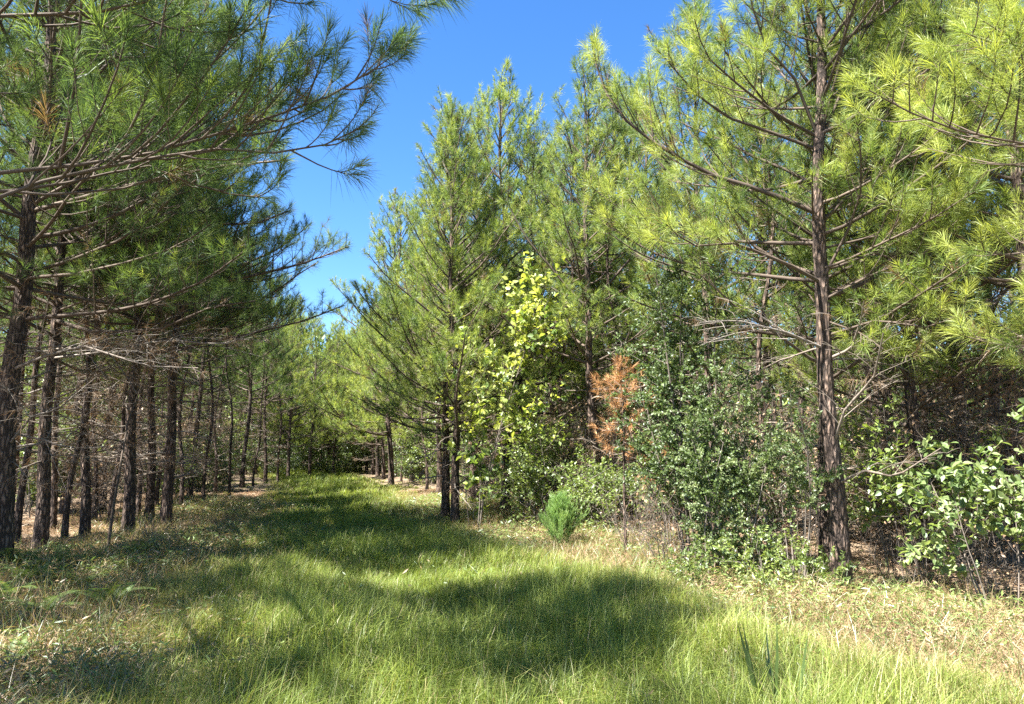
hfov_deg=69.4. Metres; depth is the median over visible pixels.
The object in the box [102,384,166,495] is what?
undergrowth shrub
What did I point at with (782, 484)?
undergrowth shrub
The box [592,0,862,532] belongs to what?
pine tree
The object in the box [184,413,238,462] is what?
undergrowth shrub
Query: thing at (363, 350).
pine tree
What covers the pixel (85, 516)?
pine tree
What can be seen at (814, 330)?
pine tree
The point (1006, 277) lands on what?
pine tree
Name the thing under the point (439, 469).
pine tree
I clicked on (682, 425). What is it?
undergrowth shrub
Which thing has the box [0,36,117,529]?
pine tree
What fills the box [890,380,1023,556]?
undergrowth shrub
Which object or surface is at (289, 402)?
pine tree
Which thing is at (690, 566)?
plant
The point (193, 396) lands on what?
pine tree
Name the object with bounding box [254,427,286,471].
undergrowth shrub
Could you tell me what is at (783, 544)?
dead brush
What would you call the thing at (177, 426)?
undergrowth shrub
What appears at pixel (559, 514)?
juniper bush
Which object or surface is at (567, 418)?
undergrowth shrub
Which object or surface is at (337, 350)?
pine tree
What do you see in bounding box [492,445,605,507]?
undergrowth shrub
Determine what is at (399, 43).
pine tree
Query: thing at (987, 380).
undergrowth shrub
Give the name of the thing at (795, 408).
undergrowth shrub
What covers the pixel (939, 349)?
pine tree
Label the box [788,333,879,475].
undergrowth shrub
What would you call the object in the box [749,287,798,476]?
pine tree
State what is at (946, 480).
undergrowth shrub
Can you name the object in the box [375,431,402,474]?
undergrowth shrub
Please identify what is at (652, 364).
pine tree
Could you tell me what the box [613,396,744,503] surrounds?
undergrowth shrub
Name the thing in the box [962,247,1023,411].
pine tree
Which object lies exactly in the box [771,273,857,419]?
pine tree
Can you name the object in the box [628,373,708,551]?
broadleaf shrub
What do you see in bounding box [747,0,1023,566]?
pine tree
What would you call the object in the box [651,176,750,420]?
pine tree
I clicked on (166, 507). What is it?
pine tree
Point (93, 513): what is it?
pine tree
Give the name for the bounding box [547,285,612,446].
pine tree
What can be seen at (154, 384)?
pine tree
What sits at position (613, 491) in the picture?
undergrowth shrub
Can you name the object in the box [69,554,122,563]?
fern
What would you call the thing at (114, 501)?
leaning stick
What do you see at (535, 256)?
pine tree
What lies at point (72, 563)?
fern
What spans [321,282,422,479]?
pine tree
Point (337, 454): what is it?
undergrowth shrub
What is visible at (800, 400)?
pine tree
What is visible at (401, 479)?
pine tree
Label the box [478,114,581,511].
pine tree
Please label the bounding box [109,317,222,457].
pine tree
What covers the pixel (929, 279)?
pine tree
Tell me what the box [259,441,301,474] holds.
undergrowth shrub
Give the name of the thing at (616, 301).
pine tree
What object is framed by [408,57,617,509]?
pine tree
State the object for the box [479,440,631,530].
undergrowth shrub
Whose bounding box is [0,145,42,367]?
pine tree
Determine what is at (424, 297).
pine tree
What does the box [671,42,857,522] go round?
pine tree
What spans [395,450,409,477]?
undergrowth shrub
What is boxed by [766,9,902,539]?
pine tree
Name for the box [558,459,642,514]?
undergrowth shrub
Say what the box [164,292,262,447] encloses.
pine tree
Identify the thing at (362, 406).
pine tree
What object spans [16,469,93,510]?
undergrowth shrub
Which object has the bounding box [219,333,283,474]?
pine tree
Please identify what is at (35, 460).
undergrowth shrub
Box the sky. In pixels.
[0,0,1022,449]
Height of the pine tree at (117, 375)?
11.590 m
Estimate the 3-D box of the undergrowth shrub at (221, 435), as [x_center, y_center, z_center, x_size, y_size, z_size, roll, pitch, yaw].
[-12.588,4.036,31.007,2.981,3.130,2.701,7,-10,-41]
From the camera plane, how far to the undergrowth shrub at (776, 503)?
11.85 m
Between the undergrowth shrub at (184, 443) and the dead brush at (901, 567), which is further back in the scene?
the undergrowth shrub at (184, 443)
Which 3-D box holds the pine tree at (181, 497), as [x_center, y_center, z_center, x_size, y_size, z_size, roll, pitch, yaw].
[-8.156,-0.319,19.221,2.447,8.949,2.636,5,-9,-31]
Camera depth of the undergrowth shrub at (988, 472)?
11.85 m
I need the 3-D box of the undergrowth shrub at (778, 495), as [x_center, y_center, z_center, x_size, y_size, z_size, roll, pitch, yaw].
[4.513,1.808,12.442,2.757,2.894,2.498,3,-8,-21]
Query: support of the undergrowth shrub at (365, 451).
on the ground at (406, 480)
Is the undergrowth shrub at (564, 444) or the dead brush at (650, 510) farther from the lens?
the undergrowth shrub at (564, 444)
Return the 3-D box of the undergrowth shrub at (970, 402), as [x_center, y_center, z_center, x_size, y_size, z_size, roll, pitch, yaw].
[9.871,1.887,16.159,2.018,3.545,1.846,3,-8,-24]
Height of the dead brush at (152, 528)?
0.672 m
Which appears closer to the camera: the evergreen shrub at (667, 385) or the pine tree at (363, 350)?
the evergreen shrub at (667, 385)
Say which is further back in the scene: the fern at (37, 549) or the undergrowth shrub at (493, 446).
the undergrowth shrub at (493, 446)
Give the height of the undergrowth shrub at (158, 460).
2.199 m
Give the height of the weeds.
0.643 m
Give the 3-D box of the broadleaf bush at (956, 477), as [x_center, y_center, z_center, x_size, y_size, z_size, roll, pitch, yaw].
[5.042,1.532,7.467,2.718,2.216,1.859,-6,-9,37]
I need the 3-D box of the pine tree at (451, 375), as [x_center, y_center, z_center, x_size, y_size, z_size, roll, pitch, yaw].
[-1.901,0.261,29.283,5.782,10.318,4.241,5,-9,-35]
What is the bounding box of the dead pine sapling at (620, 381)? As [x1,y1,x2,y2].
[588,348,669,554]
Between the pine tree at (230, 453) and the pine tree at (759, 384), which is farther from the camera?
the pine tree at (230, 453)
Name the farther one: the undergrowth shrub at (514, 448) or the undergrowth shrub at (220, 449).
the undergrowth shrub at (220, 449)
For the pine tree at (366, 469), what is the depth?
48.47 m
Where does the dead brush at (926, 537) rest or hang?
on the ground at (406, 480)
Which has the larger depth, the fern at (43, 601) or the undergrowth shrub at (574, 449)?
the undergrowth shrub at (574, 449)
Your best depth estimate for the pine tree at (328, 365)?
45.14 m
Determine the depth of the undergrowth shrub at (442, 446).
25.60 m
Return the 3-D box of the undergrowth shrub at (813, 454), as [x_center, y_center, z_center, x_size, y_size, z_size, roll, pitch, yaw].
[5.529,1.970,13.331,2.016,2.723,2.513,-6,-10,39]
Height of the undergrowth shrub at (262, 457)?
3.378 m
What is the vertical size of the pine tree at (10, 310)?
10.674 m
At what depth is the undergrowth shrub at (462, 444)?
22.65 m
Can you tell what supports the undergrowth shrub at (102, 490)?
on the ground at (406, 480)
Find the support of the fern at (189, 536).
on the ground at (406, 480)
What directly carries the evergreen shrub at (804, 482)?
on the ground at (406, 480)
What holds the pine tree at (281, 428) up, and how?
on the ground at (406, 480)
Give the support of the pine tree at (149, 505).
on the ground at (406, 480)
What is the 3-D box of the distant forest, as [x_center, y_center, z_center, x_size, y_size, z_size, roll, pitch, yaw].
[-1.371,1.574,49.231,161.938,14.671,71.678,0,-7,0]
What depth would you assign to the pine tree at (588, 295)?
15.72 m
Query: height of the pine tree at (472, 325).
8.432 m
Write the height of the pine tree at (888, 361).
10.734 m
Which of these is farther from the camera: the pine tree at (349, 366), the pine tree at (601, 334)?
the pine tree at (349, 366)
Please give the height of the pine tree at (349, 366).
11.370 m
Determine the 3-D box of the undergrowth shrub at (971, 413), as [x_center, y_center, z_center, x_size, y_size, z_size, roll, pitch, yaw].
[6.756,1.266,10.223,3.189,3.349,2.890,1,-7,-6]
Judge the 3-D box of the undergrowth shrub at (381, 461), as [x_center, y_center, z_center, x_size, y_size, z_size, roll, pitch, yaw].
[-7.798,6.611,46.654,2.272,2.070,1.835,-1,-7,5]
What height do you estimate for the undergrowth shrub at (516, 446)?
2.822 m
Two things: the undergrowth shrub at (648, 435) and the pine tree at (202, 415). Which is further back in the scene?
the pine tree at (202, 415)
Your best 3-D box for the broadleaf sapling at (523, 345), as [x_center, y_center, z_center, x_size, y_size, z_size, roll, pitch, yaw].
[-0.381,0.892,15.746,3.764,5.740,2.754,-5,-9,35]
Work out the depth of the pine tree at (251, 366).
24.07 m
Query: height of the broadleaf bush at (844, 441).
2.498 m
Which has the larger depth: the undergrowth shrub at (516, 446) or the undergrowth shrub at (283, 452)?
the undergrowth shrub at (283, 452)
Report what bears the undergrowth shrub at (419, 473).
on the ground at (406, 480)
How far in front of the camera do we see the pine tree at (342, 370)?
57.13 m
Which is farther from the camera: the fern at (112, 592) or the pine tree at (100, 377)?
the pine tree at (100, 377)
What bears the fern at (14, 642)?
on the ground at (406, 480)
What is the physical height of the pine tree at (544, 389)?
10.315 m
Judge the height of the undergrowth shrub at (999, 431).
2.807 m
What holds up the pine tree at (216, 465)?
on the ground at (406, 480)
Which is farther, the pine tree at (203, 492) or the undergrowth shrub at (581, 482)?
the pine tree at (203, 492)
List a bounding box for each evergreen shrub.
[603,253,765,572]
[651,365,792,576]
[716,369,849,581]
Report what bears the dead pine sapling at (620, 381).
on the ground at (406, 480)
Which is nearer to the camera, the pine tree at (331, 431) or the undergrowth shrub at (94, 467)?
the undergrowth shrub at (94, 467)
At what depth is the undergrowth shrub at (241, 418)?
33.39 m
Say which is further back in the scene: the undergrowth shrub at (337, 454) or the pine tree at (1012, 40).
the undergrowth shrub at (337, 454)
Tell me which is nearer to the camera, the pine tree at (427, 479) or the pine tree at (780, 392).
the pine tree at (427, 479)
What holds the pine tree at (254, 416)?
on the ground at (406, 480)
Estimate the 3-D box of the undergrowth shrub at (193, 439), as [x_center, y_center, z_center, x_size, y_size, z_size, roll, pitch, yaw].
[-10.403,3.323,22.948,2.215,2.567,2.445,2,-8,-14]
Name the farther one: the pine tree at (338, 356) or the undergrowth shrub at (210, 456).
the pine tree at (338, 356)
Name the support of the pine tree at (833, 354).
on the ground at (406, 480)
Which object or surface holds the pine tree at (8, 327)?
on the ground at (406, 480)
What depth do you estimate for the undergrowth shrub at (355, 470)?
47.75 m
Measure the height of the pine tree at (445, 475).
10.286 m
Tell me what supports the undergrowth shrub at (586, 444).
on the ground at (406, 480)
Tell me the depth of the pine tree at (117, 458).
14.58 m
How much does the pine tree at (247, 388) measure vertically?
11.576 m
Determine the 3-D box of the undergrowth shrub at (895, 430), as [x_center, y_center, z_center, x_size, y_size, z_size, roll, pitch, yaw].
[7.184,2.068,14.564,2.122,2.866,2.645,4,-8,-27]
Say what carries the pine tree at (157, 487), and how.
on the ground at (406, 480)
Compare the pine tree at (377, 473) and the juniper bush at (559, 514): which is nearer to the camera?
the juniper bush at (559, 514)
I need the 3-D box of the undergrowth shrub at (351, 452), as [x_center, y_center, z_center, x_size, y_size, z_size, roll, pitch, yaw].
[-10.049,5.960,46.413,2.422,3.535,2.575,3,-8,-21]
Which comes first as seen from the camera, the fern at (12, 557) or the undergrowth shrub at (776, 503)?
the fern at (12, 557)
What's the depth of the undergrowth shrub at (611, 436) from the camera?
15.99 m
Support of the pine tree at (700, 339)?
on the ground at (406, 480)
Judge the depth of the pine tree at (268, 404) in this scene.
42.46 m
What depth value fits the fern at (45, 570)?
8.25 m
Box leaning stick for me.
[107,384,141,548]
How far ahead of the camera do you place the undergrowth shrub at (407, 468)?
35.17 m
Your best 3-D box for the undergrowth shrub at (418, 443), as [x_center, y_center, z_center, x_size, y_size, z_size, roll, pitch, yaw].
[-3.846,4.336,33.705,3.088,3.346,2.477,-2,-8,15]
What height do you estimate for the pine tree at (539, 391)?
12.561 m
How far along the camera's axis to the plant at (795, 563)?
8.11 m
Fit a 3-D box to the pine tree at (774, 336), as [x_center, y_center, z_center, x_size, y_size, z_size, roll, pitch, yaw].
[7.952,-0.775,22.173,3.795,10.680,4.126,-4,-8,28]
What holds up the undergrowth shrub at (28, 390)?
on the ground at (406, 480)
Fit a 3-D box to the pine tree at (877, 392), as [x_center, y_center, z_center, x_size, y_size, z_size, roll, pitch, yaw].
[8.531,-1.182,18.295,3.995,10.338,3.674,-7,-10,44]
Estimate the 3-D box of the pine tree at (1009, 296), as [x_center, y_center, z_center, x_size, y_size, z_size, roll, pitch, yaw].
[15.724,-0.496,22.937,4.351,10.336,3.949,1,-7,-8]
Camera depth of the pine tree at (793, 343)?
25.66 m
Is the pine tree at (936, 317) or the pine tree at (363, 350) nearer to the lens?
the pine tree at (936, 317)
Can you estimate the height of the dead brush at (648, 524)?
1.075 m
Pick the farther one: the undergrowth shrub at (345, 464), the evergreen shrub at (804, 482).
the undergrowth shrub at (345, 464)
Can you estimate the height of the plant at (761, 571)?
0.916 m
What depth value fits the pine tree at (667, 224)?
8.66 m
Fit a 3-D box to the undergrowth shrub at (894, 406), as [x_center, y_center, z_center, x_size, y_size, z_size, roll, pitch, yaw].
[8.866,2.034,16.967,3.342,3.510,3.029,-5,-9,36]
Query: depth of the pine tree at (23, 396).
14.41 m
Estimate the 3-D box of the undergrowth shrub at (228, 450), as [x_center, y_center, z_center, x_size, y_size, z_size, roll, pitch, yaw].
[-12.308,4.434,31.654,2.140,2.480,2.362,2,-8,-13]
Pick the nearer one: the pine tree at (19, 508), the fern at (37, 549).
the fern at (37, 549)
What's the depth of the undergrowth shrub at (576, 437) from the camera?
17.28 m
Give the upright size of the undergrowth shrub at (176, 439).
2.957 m
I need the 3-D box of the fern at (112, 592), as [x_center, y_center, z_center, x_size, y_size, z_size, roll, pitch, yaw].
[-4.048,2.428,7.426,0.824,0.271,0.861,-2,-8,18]
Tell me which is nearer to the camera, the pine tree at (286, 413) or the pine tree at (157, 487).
the pine tree at (157, 487)
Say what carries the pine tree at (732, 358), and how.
on the ground at (406, 480)
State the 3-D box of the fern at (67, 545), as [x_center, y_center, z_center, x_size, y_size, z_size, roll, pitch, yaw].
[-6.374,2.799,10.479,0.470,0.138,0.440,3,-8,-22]
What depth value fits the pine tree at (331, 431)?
45.79 m
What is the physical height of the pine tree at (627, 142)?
12.796 m
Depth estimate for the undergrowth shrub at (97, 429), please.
21.28 m
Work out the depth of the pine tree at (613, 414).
28.55 m
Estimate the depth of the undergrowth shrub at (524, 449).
15.25 m
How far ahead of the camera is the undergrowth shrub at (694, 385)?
24.40 m
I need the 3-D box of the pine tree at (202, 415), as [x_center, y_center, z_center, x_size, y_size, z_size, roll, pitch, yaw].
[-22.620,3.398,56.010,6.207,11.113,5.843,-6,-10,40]
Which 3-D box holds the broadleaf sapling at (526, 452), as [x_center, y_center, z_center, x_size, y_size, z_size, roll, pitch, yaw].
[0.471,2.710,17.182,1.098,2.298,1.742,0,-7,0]
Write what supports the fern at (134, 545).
on the ground at (406, 480)
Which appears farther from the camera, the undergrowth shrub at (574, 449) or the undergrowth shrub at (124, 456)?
the undergrowth shrub at (124, 456)
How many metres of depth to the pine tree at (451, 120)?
16.48 m
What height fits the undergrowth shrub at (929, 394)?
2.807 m
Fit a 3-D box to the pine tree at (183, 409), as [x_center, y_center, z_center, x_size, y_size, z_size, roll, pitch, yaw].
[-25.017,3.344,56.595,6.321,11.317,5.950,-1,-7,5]
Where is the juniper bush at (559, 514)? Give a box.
[538,485,589,544]
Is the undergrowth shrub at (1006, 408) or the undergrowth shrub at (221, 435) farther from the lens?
the undergrowth shrub at (221, 435)
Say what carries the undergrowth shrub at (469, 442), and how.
on the ground at (406, 480)
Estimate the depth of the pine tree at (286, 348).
32.81 m
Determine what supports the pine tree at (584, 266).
on the ground at (406, 480)
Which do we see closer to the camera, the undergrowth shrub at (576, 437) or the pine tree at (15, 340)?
the pine tree at (15, 340)
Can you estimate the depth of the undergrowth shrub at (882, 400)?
21.76 m
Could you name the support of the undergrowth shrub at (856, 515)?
on the ground at (406, 480)
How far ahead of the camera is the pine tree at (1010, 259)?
17.39 m
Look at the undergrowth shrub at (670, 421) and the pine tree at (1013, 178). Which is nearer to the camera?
the pine tree at (1013, 178)
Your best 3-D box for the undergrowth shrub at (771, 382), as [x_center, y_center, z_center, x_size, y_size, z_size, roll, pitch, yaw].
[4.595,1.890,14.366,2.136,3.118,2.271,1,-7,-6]
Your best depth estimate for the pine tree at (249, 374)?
29.17 m
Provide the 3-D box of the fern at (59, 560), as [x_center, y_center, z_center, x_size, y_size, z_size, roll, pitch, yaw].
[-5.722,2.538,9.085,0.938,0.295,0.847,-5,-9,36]
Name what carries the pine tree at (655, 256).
on the ground at (406, 480)
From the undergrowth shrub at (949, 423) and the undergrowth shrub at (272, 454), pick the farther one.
the undergrowth shrub at (272, 454)
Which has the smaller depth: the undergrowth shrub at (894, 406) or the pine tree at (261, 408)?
the undergrowth shrub at (894, 406)
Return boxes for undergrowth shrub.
[15,360,112,517]
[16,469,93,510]
[18,324,104,512]
[19,361,103,512]
[50,420,141,517]
[58,378,182,520]
[58,386,122,494]
[92,450,201,504]
[97,403,161,495]
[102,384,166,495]
[120,410,194,492]
[136,409,211,453]
[137,433,192,496]
[143,422,216,496]
[156,416,213,493]
[157,414,223,455]
[174,433,235,490]
[175,425,222,489]
[183,418,238,483]
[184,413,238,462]
[186,411,247,488]
[186,451,245,492]
[203,427,248,480]
[204,395,256,480]
[235,420,271,476]
[252,435,276,465]
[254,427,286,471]
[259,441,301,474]
[271,432,296,469]
[282,442,315,472]
[286,419,322,469]
[304,455,335,471]
[312,444,336,469]
[320,454,360,473]
[323,435,348,472]
[330,424,369,473]
[341,451,370,472]
[343,432,380,471]
[374,446,387,472]
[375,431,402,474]
[386,408,435,479]
[394,432,434,482]
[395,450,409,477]
[397,449,425,481]
[400,427,441,480]
[400,459,450,481]
[401,420,441,488]
[416,393,502,489]
[426,392,482,495]
[437,416,517,504]
[450,460,518,495]
[462,433,503,481]
[473,382,597,505]
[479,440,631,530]
[483,455,510,493]
[489,411,567,497]
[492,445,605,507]
[494,421,557,494]
[499,371,614,499]
[506,395,606,492]
[533,403,635,511]
[535,410,621,518]
[544,384,603,459]
[547,445,677,531]
[553,450,681,529]
[557,385,661,508]
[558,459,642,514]
[562,467,634,524]
[563,389,672,520]
[601,365,752,525]
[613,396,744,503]
[616,361,753,521]
[642,337,732,448]
[710,376,846,546]
[712,445,898,548]
[716,368,800,522]
[724,399,773,448]
[766,404,937,563]
[774,409,890,541]
[776,384,873,536]
[777,374,836,463]
[777,459,814,505]
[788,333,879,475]
[793,394,896,543]
[805,347,1023,570]
[817,402,966,563]
[837,376,945,457]
[838,371,1002,548]
[841,389,941,523]
[858,369,929,498]
[874,400,1021,561]
[885,370,1023,557]
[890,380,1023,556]
[891,321,1023,554]
[897,339,1023,571]
[909,384,1014,531]
[919,368,1011,463]
[936,420,1022,549]
[966,382,1023,538]
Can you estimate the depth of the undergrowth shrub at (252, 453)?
37.36 m
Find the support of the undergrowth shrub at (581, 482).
on the ground at (406, 480)
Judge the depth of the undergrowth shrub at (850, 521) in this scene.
10.77 m
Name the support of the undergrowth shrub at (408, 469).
on the ground at (406, 480)
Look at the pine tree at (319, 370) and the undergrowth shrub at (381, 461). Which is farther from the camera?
the pine tree at (319, 370)
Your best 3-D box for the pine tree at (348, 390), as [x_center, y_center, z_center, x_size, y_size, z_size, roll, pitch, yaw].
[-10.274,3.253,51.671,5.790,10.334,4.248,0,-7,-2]
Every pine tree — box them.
[0,0,140,540]
[0,0,155,498]
[0,0,290,551]
[0,0,299,563]
[0,0,354,532]
[0,0,474,214]
[0,1,281,535]
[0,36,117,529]
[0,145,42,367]
[0,207,16,354]
[0,247,78,490]
[0,255,212,509]
[1,161,205,513]
[2,45,146,539]
[26,313,208,468]
[34,254,180,501]
[44,83,263,518]
[55,0,313,527]
[64,205,151,520]
[92,146,200,524]
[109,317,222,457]
[121,201,209,515]
[142,355,206,434]
[143,231,231,505]
[158,199,284,495]
[163,194,241,506]
[163,314,247,440]
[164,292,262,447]
[179,328,270,452]
[182,372,233,430]
[184,227,237,499]
[188,288,274,475]
[193,229,303,487]
[195,266,265,495]
[202,263,264,493]
[213,272,305,482]
[218,328,284,473]
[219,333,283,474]
[222,330,278,475]
[223,293,342,476]
[235,320,286,472]
[240,291,291,485]
[243,321,339,469]
[248,288,306,480]
[254,330,311,468]
[255,309,328,471]
[285,316,364,473]
[287,313,350,474]
[292,338,361,472]
[296,348,333,462]
[301,187,441,485]
[309,306,384,471]
[311,300,395,473]
[315,324,379,446]
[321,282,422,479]
[323,329,356,450]
[328,284,404,475]
[330,327,369,469]
[337,336,365,440]
[342,101,574,517]
[343,227,453,482]
[356,173,528,492]
[358,84,547,522]
[386,285,416,482]
[397,124,562,505]
[398,245,445,489]
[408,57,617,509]
[414,190,559,487]
[416,238,502,466]
[451,140,609,500]
[455,226,504,499]
[471,138,628,432]
[475,44,747,524]
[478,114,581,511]
[494,261,577,433]
[515,71,769,503]
[515,111,630,484]
[538,131,636,473]
[540,70,766,502]
[541,96,661,521]
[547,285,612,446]
[555,198,670,470]
[560,181,636,461]
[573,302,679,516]
[575,0,1023,588]
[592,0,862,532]
[596,255,657,455]
[599,268,662,471]
[603,194,697,441]
[605,0,1009,573]
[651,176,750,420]
[664,188,766,443]
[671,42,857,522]
[673,292,729,390]
[688,0,854,543]
[690,280,755,402]
[711,17,1013,528]
[721,172,833,498]
[721,296,786,419]
[722,298,777,417]
[731,127,844,510]
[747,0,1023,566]
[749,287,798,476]
[750,216,842,492]
[757,127,898,498]
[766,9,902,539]
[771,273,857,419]
[792,0,1023,553]
[792,246,868,399]
[793,123,933,438]
[825,0,1023,496]
[832,0,1023,380]
[847,0,1023,539]
[854,1,1000,480]
[876,155,977,463]
[898,162,993,425]
[916,263,977,397]
[938,61,1019,526]
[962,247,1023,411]
[967,117,1020,341]
[968,175,1023,403]
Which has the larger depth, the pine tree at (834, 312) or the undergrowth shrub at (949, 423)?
the pine tree at (834, 312)
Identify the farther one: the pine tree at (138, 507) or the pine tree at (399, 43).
the pine tree at (138, 507)
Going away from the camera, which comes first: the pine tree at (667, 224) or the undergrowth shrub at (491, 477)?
the pine tree at (667, 224)
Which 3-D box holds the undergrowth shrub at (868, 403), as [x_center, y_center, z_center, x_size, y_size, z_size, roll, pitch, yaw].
[6.461,1.720,11.845,2.785,2.925,2.524,1,-7,-7]
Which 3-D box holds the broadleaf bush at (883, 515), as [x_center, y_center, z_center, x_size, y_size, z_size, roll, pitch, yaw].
[4.803,1.779,8.723,2.250,2.014,1.782,0,-7,0]
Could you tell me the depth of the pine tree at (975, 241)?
14.29 m
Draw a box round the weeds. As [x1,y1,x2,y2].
[0,488,1023,703]
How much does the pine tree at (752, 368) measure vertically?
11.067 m
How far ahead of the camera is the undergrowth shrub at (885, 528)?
10.49 m
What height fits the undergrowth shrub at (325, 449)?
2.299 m
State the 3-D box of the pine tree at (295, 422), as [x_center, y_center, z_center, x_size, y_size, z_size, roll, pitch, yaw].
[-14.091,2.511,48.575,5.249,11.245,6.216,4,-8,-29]
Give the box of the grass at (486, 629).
[0,466,1023,703]
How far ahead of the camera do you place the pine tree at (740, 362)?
37.24 m
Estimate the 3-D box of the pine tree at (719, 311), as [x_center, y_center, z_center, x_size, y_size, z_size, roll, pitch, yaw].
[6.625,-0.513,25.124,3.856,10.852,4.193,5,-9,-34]
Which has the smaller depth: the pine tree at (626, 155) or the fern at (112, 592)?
the fern at (112, 592)
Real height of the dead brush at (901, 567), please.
1.056 m
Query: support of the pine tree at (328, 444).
on the ground at (406, 480)
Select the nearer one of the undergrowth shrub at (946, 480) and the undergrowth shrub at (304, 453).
the undergrowth shrub at (946, 480)
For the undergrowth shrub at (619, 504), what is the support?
on the ground at (406, 480)
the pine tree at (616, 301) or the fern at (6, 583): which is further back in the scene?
the pine tree at (616, 301)
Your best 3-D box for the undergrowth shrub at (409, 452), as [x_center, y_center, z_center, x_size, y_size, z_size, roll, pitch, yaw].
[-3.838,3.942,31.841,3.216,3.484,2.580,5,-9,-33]
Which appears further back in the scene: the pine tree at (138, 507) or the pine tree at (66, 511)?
the pine tree at (138, 507)
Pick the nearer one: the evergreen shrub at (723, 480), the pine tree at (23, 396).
the evergreen shrub at (723, 480)
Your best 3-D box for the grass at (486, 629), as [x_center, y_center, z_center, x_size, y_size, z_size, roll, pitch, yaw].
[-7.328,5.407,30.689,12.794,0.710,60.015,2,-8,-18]
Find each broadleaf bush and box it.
[811,390,912,566]
[825,416,1019,585]
[868,398,1023,609]
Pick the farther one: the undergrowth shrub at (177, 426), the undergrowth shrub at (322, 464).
the undergrowth shrub at (322, 464)
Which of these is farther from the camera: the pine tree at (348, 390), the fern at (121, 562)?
the pine tree at (348, 390)
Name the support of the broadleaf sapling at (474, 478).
on the ground at (406, 480)
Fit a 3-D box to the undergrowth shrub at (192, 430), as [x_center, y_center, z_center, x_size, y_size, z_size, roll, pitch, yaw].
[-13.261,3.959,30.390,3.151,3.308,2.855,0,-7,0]
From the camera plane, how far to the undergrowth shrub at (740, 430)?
21.24 m
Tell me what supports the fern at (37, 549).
on the ground at (406, 480)
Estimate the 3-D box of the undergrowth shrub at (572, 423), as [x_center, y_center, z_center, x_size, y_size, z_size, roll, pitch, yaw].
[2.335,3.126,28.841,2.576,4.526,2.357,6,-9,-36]
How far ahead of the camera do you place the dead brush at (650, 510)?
9.72 m
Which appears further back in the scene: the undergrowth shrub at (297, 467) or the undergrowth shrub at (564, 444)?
the undergrowth shrub at (297, 467)
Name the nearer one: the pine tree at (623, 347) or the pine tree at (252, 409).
the pine tree at (623, 347)
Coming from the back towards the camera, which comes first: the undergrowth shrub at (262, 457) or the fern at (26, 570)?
the undergrowth shrub at (262, 457)
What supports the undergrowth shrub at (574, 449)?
on the ground at (406, 480)
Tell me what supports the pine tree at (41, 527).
on the ground at (406, 480)
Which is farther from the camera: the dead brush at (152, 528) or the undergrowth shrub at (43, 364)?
the undergrowth shrub at (43, 364)
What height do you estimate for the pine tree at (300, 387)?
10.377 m
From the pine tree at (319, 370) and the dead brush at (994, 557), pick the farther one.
the pine tree at (319, 370)
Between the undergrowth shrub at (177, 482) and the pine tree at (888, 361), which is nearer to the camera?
the pine tree at (888, 361)
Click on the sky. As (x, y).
(539, 36)
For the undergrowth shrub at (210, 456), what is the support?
on the ground at (406, 480)
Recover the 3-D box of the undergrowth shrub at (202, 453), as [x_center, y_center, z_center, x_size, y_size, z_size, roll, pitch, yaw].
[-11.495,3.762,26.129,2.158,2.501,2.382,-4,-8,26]
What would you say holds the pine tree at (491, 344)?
on the ground at (406, 480)
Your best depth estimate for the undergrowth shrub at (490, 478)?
22.30 m
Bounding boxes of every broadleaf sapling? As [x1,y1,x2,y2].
[417,251,598,526]
[443,431,502,525]
[510,421,556,511]
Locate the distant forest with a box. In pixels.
[0,320,1023,465]
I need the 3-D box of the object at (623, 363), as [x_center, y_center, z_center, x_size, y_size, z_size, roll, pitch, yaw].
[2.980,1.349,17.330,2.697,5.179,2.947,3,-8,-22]
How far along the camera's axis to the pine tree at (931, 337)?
19.84 m
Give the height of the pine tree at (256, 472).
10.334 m
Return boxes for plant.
[647,522,759,582]
[705,518,834,589]
[737,622,808,703]
[759,529,853,590]
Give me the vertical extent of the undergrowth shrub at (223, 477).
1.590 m
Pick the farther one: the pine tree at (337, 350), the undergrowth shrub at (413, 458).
the pine tree at (337, 350)
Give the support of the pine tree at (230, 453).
on the ground at (406, 480)
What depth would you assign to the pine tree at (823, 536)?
9.41 m
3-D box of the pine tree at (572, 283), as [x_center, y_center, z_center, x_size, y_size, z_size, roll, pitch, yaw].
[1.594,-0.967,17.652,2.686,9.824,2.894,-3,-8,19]
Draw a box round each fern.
[0,546,58,562]
[0,579,43,594]
[0,636,42,660]
[1,542,90,566]
[1,561,58,581]
[1,590,82,612]
[14,568,71,578]
[16,543,53,553]
[45,544,74,551]
[56,559,82,569]
[60,573,100,583]
[65,582,155,604]
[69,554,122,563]
[90,553,144,568]
[104,534,175,551]
[179,532,210,541]
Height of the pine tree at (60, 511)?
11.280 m
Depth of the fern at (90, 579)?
8.27 m
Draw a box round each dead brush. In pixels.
[135,509,192,545]
[592,488,672,544]
[598,468,728,564]
[751,497,829,577]
[858,507,949,589]
[888,495,979,572]
[898,490,1023,598]
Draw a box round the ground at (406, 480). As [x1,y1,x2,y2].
[0,450,1023,703]
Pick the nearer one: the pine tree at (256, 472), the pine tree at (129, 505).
the pine tree at (129, 505)
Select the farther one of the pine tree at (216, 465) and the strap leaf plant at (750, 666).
the pine tree at (216, 465)

